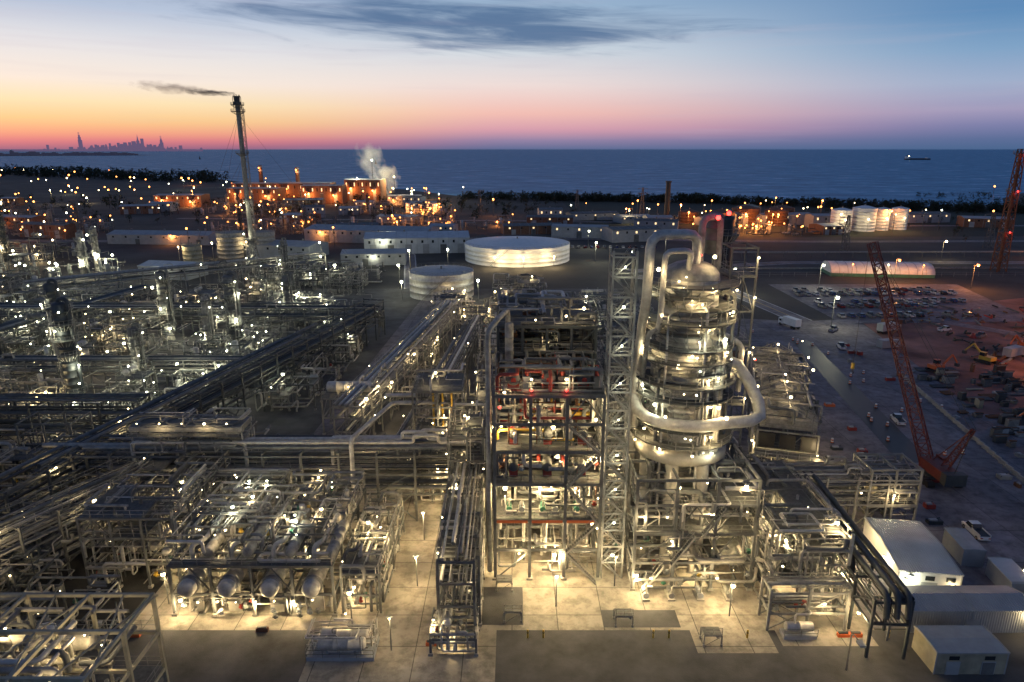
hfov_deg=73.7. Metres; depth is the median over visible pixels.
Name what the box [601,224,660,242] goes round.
industrial building
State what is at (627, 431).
process unit
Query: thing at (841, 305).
parked car
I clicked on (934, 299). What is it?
pickup truck
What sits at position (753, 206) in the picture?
storage tank
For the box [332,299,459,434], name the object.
pipe rack
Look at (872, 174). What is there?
lake water
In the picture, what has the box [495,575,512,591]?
work platform
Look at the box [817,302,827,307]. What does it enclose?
pickup truck
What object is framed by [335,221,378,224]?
industrial building
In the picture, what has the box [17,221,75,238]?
industrial building
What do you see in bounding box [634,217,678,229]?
industrial building
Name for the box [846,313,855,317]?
parked car
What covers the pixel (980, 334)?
pickup truck
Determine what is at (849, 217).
electricity pylon
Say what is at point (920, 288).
pickup truck
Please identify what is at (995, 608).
metal storage shed
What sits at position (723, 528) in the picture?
column support structure
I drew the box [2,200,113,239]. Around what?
process unit
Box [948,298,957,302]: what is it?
parked car
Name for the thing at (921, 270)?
fabric tent
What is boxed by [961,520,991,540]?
pickup truck
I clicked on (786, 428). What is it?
air cooler structure
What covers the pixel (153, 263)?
workshop building
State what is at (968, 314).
parked car
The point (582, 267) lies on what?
ground
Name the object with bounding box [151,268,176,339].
fractionating column
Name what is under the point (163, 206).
industrial building
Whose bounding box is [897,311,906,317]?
pickup truck
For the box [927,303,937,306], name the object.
parked car
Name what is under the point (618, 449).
pipe module
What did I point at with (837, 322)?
road
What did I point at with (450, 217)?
process unit
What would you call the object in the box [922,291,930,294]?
parked car
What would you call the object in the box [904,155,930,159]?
cargo ship
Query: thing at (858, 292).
pickup truck
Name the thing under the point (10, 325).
pipe rack
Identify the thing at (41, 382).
process unit
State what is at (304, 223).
process unit
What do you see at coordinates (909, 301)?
parked car
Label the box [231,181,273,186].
power station building
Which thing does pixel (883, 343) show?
shipping container
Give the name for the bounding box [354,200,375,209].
industrial building
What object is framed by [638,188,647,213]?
electricity pylon
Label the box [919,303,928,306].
parked car
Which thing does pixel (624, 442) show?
stair tower
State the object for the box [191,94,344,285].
flare stack
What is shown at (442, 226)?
industrial building
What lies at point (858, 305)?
parked car
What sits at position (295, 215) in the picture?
industrial building
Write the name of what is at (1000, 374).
material stacks
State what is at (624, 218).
industrial building
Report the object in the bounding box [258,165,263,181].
chimney stack
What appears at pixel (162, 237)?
warehouse
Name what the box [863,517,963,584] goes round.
site office building
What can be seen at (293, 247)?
warehouse
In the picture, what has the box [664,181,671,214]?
chimney stack
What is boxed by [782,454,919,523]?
pipe rack
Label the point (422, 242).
warehouse
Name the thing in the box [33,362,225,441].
process unit
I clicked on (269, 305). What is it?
pipe rack
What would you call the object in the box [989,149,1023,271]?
lattice mast
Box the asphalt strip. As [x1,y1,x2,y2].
[792,340,924,462]
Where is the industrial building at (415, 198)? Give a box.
[402,195,425,205]
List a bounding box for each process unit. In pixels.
[0,201,67,215]
[0,211,76,272]
[0,226,124,282]
[0,268,67,301]
[0,282,153,325]
[0,311,81,362]
[0,368,97,441]
[0,411,98,521]
[0,483,114,605]
[0,550,147,657]
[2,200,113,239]
[12,309,190,380]
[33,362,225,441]
[98,421,270,489]
[105,278,268,327]
[151,293,299,383]
[189,189,316,215]
[204,206,354,233]
[238,237,385,294]
[244,272,371,329]
[254,319,368,411]
[343,193,451,214]
[375,206,511,229]
[383,334,442,409]
[428,288,491,327]
[466,362,553,432]
[473,323,538,383]
[474,338,555,409]
[488,274,550,326]
[551,287,656,352]
[597,339,651,412]
[600,399,750,507]
[734,212,856,235]
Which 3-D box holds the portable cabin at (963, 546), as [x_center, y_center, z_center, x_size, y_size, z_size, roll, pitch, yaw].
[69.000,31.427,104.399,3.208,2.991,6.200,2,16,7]
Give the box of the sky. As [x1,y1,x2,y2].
[0,0,1023,148]
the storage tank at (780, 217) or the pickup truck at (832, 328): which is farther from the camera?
the storage tank at (780, 217)
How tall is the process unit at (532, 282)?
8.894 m
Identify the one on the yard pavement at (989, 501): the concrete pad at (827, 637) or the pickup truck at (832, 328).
the pickup truck at (832, 328)
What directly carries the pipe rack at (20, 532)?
on the ground at (582, 267)
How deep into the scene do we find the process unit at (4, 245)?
373.38 m
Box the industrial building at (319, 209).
[301,204,325,217]
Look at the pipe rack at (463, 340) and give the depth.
186.42 m
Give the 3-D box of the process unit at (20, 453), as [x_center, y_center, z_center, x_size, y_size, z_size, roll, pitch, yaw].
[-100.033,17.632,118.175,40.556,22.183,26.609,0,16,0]
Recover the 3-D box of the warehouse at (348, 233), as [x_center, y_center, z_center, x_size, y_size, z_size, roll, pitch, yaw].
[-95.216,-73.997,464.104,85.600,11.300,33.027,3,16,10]
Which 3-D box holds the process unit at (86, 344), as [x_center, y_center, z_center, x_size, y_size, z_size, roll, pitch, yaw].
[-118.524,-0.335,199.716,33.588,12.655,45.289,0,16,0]
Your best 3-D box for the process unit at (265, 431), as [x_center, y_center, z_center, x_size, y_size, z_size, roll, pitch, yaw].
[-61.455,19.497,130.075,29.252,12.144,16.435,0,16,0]
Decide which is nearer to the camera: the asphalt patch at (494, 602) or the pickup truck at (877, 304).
the asphalt patch at (494, 602)
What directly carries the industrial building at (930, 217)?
on the grass at (620, 207)
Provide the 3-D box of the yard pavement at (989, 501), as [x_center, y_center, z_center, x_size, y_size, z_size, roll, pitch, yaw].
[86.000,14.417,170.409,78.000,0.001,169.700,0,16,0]
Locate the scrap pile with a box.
[880,305,1023,363]
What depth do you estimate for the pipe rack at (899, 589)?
86.47 m
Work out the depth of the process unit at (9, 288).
286.21 m
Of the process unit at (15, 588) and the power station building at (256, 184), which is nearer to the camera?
the process unit at (15, 588)
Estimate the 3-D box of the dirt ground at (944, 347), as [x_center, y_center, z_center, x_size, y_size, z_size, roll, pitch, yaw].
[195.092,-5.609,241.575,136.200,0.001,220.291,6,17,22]
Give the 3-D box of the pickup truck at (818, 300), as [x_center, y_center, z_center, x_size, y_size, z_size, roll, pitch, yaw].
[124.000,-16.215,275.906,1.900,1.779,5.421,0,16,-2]
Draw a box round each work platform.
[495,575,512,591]
[503,604,521,622]
[613,608,633,627]
[699,627,722,646]
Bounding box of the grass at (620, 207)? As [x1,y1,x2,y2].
[562,200,1023,236]
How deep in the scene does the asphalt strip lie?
165.89 m
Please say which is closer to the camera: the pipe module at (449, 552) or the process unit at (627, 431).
the pipe module at (449, 552)
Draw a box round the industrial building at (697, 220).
[694,217,701,224]
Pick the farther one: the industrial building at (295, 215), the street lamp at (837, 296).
the industrial building at (295, 215)
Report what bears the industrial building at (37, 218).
on the ground at (582, 267)
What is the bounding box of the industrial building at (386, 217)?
[375,213,421,223]
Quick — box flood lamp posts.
[160,478,845,650]
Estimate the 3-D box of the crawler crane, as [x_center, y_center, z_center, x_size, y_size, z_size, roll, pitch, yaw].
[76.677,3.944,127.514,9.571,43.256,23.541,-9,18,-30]
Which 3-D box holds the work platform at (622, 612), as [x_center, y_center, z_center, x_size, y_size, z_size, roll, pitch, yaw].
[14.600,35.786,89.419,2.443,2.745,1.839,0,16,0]
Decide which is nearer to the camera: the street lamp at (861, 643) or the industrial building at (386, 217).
the street lamp at (861, 643)
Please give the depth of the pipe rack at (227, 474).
108.61 m
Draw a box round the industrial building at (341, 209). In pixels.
[338,205,361,214]
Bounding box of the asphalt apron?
[83,630,1023,681]
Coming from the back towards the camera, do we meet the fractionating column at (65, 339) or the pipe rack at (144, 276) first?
the pipe rack at (144, 276)
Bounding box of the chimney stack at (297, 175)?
[295,167,299,181]
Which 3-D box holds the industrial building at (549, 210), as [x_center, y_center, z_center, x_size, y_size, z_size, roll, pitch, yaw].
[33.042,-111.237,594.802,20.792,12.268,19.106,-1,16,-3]
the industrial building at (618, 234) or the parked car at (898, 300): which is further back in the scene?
the industrial building at (618, 234)
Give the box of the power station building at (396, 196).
[387,193,421,204]
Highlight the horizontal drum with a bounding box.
[321,381,380,434]
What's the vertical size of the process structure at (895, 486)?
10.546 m
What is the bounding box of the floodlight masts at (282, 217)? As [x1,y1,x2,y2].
[4,179,942,243]
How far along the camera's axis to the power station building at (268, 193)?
790.98 m
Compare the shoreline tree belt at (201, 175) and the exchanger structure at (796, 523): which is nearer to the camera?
the exchanger structure at (796, 523)
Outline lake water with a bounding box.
[0,149,1023,205]
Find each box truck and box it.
[778,315,801,329]
[876,321,900,333]
[1002,344,1023,359]
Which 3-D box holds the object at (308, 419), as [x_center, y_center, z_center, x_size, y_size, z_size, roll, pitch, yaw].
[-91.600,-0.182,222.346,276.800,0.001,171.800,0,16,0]
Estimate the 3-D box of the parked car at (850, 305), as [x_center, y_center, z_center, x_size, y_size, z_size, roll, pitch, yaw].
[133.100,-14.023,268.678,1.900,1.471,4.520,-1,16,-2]
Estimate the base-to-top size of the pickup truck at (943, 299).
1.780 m
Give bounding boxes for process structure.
[411,363,466,469]
[485,290,605,584]
[844,453,923,527]
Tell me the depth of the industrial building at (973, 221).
542.41 m
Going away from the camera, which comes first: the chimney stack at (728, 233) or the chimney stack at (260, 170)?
the chimney stack at (728, 233)
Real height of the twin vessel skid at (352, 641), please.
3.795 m
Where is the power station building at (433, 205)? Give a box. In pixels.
[405,200,436,211]
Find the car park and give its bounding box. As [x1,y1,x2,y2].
[769,284,1023,323]
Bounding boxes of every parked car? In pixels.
[836,303,845,307]
[837,313,845,317]
[845,303,854,307]
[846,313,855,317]
[855,303,863,307]
[856,313,865,317]
[864,303,873,307]
[894,299,903,302]
[903,299,912,302]
[909,303,918,306]
[912,298,921,302]
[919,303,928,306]
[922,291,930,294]
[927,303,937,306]
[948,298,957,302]
[957,298,966,301]
[962,312,973,316]
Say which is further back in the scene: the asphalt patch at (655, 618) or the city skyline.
the city skyline
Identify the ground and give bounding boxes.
[0,173,1023,629]
[864,298,1023,413]
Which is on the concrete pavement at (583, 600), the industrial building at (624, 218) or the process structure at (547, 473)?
the process structure at (547, 473)
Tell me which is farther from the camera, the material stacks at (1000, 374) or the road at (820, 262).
the road at (820, 262)
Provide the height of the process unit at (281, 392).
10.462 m
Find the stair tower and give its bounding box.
[600,246,638,577]
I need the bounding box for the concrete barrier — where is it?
[902,374,1023,483]
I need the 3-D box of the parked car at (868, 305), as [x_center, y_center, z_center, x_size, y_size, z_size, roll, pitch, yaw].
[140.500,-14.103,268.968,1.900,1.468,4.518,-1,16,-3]
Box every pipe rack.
[0,284,157,349]
[0,298,385,566]
[0,300,383,336]
[0,350,258,395]
[0,393,150,454]
[0,453,158,591]
[22,251,326,299]
[31,393,492,520]
[168,462,294,524]
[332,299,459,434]
[389,315,482,484]
[436,452,484,646]
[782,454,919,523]
[796,471,914,659]
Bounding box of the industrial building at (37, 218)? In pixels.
[3,213,45,228]
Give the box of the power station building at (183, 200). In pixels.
[153,193,210,206]
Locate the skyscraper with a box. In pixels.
[78,132,82,149]
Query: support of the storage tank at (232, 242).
on the ground at (582, 267)
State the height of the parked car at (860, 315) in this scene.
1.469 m
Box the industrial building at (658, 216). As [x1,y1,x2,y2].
[642,214,673,218]
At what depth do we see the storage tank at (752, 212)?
555.42 m
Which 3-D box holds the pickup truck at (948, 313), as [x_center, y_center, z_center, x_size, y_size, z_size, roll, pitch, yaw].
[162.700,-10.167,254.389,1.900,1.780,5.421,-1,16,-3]
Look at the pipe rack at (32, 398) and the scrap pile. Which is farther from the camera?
the scrap pile
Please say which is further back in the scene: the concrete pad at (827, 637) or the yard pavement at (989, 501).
the yard pavement at (989, 501)
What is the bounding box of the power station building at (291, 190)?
[271,181,335,197]
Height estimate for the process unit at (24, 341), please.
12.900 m
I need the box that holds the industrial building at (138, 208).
[119,203,159,213]
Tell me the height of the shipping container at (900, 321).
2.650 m
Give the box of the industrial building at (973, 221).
[956,215,1013,227]
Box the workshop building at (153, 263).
[137,260,208,279]
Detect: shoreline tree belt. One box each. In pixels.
[0,163,228,182]
[462,190,1023,213]
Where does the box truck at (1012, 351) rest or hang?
on the dirt ground at (944, 347)
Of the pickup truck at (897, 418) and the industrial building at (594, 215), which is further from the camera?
the industrial building at (594, 215)
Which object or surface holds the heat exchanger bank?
on the concrete pavement at (583, 600)
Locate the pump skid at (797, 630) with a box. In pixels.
[779,603,818,639]
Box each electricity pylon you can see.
[474,189,484,216]
[572,189,582,211]
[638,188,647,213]
[839,215,856,250]
[982,212,1001,247]
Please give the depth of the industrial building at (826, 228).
496.31 m
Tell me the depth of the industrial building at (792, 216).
560.33 m
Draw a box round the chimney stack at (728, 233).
[712,215,739,300]
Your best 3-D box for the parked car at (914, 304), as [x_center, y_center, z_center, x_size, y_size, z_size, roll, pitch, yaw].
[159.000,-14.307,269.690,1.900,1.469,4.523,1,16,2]
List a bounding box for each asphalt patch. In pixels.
[482,587,522,624]
[601,610,680,627]
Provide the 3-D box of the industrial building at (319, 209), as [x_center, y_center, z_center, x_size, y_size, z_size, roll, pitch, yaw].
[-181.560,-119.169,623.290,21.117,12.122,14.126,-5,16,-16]
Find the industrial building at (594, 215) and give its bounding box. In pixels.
[566,210,618,220]
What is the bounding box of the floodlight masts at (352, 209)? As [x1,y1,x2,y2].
[0,177,926,240]
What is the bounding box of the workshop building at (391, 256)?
[340,248,406,265]
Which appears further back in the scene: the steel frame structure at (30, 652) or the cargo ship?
the cargo ship
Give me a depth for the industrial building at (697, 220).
560.05 m
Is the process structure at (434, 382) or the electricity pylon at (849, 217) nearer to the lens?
the process structure at (434, 382)
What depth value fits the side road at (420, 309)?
216.54 m
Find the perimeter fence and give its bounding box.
[638,272,1023,276]
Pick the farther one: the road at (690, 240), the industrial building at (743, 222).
the industrial building at (743, 222)
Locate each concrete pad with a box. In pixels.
[689,629,778,652]
[774,629,877,645]
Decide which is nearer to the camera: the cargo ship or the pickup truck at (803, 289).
the pickup truck at (803, 289)
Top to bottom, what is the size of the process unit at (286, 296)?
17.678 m
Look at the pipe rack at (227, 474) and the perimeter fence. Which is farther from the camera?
the perimeter fence
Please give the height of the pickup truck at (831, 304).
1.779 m
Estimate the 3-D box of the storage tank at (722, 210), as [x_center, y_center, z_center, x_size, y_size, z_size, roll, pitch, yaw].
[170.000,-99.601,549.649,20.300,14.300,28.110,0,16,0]
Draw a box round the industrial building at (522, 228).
[500,221,561,234]
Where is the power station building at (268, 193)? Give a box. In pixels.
[226,186,286,202]
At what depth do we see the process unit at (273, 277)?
305.01 m
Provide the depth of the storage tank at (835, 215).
508.41 m
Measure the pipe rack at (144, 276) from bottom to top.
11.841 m
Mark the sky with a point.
(306, 74)
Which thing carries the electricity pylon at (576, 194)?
on the grass at (620, 207)
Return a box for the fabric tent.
[820,260,935,279]
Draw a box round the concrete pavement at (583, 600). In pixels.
[128,454,873,629]
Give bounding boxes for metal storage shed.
[891,585,1023,632]
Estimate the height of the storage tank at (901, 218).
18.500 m
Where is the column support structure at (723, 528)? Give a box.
[613,242,764,601]
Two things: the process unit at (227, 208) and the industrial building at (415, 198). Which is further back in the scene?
the industrial building at (415, 198)
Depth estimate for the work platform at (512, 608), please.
89.70 m
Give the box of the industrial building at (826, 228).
[808,222,844,234]
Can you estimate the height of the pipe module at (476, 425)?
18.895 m
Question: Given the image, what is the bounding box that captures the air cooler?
[125,408,254,453]
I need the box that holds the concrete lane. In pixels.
[298,629,496,681]
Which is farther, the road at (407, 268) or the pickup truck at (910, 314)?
the road at (407, 268)
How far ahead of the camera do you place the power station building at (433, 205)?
671.66 m
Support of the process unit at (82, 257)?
on the ground at (582, 267)
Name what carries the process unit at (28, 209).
on the ground at (582, 267)
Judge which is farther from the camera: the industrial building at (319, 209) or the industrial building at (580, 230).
the industrial building at (319, 209)
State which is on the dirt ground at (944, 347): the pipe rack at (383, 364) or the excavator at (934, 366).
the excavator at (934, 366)
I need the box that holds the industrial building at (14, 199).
[0,196,24,205]
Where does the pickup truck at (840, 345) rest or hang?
on the yard pavement at (989, 501)
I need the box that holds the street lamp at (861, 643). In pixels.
[845,634,865,670]
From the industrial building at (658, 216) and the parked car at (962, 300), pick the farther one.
the industrial building at (658, 216)
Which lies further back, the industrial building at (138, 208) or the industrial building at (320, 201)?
the industrial building at (320, 201)
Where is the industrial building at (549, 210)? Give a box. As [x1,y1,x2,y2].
[537,206,562,214]
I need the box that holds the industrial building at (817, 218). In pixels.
[804,212,830,226]
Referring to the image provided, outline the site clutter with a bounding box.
[130,343,1023,645]
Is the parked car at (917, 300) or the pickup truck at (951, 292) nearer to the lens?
the parked car at (917, 300)
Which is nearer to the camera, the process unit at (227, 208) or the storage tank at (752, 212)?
the storage tank at (752, 212)
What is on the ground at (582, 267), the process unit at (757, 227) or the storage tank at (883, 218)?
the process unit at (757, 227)
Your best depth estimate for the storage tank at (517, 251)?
365.26 m
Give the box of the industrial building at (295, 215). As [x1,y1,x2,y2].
[282,212,320,222]
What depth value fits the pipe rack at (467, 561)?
87.66 m
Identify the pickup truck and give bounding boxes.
[795,291,802,295]
[800,287,808,291]
[814,298,823,303]
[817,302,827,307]
[820,291,828,295]
[827,302,835,307]
[828,325,838,331]
[836,290,846,295]
[836,342,846,349]
[853,290,863,295]
[865,311,876,317]
[873,302,881,307]
[890,413,906,424]
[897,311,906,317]
[904,311,915,317]
[916,286,925,290]
[921,297,931,302]
[924,286,933,290]
[930,290,939,294]
[930,297,940,302]
[937,325,951,331]
[939,297,949,302]
[942,311,955,316]
[947,290,956,294]
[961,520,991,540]
[975,331,986,338]
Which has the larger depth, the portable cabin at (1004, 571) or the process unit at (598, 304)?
the process unit at (598, 304)
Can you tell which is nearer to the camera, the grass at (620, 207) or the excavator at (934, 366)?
the excavator at (934, 366)
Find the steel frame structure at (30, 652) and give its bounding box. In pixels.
[0,592,169,681]
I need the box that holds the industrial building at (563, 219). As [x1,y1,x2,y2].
[526,214,573,223]
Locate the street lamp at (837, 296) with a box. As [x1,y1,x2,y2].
[831,295,839,325]
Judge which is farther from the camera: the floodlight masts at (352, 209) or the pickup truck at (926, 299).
the floodlight masts at (352, 209)
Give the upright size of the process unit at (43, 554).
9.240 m
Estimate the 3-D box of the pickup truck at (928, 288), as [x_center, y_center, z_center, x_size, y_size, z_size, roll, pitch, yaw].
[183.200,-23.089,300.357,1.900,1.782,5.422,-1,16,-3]
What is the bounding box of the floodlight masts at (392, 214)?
[0,174,993,245]
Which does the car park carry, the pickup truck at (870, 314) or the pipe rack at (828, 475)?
the pickup truck at (870, 314)
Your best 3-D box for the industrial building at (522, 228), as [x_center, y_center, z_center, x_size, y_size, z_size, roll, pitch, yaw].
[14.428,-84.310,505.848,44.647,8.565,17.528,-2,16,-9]
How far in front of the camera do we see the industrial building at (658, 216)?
553.64 m
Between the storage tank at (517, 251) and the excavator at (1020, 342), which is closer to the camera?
the excavator at (1020, 342)
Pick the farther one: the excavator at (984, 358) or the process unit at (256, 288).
the process unit at (256, 288)
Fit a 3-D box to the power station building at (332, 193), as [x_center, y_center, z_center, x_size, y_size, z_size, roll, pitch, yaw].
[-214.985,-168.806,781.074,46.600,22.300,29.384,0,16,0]
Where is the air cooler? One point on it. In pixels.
(223, 427)
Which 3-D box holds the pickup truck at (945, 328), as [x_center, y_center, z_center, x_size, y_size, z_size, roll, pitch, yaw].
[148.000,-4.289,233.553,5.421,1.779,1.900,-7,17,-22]
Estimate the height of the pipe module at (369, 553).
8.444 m
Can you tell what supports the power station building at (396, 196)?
on the ground at (582, 267)
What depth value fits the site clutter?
127.49 m
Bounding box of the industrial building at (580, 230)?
[551,223,608,238]
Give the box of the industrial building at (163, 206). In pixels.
[146,200,178,211]
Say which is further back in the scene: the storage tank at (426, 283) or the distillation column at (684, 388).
the storage tank at (426, 283)
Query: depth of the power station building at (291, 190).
826.30 m
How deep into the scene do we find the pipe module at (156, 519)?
98.34 m
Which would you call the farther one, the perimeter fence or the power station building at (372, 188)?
the power station building at (372, 188)
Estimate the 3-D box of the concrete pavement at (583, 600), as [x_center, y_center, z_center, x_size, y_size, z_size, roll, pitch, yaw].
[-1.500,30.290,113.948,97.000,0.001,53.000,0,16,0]
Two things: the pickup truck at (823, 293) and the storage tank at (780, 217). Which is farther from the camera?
the storage tank at (780, 217)
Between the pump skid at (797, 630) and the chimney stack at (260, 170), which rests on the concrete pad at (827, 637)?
the pump skid at (797, 630)
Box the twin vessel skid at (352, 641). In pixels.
[304,612,379,660]
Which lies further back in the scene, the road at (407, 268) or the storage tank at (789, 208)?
the storage tank at (789, 208)
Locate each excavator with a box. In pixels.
[925,354,959,372]
[962,343,997,364]
[1007,335,1023,345]
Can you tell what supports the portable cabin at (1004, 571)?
on the yard pavement at (989, 501)
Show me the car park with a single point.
(976, 301)
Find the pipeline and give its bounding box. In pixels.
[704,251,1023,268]
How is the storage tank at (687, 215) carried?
on the grass at (620, 207)
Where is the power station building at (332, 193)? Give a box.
[301,183,347,203]
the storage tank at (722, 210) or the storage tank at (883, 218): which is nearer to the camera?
the storage tank at (883, 218)
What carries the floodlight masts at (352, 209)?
on the ground at (582, 267)
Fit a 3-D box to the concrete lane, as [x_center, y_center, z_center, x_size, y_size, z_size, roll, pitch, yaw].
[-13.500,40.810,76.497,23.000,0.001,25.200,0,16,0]
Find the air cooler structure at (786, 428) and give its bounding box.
[745,340,824,462]
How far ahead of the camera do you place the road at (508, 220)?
595.40 m
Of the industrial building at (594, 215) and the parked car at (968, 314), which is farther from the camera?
the industrial building at (594, 215)
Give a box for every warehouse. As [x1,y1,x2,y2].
[106,228,216,244]
[216,239,328,259]
[303,223,438,242]
[363,229,469,253]
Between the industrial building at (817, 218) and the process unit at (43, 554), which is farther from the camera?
the industrial building at (817, 218)
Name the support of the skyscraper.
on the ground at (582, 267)
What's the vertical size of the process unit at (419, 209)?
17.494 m
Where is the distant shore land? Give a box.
[0,154,99,155]
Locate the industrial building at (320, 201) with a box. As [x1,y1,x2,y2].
[283,197,324,207]
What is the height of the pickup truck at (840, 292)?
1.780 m
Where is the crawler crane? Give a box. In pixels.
[851,241,975,487]
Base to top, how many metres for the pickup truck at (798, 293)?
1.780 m
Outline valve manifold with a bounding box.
[428,604,479,656]
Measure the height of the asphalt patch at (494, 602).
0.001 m
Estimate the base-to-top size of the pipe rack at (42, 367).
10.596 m
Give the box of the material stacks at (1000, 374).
[912,363,1023,447]
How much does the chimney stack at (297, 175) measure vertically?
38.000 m
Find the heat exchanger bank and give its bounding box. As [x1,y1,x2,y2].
[166,469,369,618]
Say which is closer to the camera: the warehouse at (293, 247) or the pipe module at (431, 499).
the pipe module at (431, 499)
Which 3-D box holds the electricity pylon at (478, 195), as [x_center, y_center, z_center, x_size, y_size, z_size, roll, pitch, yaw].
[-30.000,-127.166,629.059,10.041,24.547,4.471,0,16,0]
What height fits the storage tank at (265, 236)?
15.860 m
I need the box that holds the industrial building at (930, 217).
[908,210,950,222]
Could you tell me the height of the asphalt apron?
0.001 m
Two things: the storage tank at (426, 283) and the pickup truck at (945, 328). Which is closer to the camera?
the pickup truck at (945, 328)
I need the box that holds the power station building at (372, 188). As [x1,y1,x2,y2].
[344,178,386,199]
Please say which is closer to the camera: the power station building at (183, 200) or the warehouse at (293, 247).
the warehouse at (293, 247)
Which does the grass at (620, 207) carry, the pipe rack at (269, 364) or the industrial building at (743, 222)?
the industrial building at (743, 222)
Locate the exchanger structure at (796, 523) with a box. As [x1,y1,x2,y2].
[728,454,854,630]
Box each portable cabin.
[912,625,1009,674]
[942,527,986,566]
[985,557,1023,592]
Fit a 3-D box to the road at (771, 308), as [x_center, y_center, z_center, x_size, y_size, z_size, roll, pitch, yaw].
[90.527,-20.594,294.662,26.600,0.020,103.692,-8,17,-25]
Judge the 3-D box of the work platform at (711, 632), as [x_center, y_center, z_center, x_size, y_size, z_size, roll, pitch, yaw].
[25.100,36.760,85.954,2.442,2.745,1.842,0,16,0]
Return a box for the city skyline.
[0,141,202,150]
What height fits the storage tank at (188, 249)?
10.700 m
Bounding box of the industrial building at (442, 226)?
[428,222,457,230]
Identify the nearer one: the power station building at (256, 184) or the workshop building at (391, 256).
the workshop building at (391, 256)
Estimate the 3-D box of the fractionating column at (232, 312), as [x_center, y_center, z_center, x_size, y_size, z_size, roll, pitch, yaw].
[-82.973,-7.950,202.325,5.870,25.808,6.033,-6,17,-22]
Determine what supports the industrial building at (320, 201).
on the ground at (582, 267)
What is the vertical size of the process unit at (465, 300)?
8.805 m
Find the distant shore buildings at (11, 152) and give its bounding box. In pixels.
[0,150,137,155]
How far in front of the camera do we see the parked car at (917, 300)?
276.48 m
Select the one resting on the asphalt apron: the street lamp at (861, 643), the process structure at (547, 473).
the street lamp at (861, 643)
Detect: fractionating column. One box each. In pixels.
[38,279,62,373]
[43,297,87,418]
[121,323,150,399]
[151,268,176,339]
[218,271,243,354]
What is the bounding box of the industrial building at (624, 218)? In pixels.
[613,213,648,223]
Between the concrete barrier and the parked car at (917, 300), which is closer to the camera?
the concrete barrier
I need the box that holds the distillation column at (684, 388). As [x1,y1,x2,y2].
[627,209,765,574]
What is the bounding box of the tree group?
[0,191,1015,241]
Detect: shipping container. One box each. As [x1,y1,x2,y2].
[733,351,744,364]
[876,338,899,348]
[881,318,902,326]
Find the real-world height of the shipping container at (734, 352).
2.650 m
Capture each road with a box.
[7,238,1023,242]
[178,218,1023,225]
[314,300,431,434]
[403,254,416,288]
[628,261,1023,272]
[638,275,811,320]
[801,316,1023,336]
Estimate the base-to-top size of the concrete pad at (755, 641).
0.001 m
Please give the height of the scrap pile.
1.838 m
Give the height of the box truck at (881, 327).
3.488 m
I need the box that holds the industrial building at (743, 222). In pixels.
[734,211,747,225]
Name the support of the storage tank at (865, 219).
on the grass at (620, 207)
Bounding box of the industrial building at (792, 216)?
[759,212,808,224]
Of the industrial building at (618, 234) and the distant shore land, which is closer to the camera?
the industrial building at (618, 234)
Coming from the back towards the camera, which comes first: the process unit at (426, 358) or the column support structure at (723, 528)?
the process unit at (426, 358)
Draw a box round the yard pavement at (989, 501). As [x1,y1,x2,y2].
[654,318,1023,628]
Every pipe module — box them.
[75,451,231,588]
[339,491,405,615]
[412,420,450,503]
[435,474,486,625]
[447,398,486,526]
[590,378,627,555]
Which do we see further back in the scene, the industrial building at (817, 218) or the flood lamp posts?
the industrial building at (817, 218)
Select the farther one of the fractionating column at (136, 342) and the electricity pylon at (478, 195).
the electricity pylon at (478, 195)
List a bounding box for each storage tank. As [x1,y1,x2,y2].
[177,242,202,261]
[211,228,245,258]
[245,228,274,245]
[400,262,478,300]
[446,234,569,268]
[678,208,699,223]
[709,208,734,225]
[732,204,759,225]
[740,203,760,212]
[765,206,788,225]
[770,204,794,212]
[830,206,853,232]
[851,204,877,232]
[875,206,890,230]
[889,205,909,229]

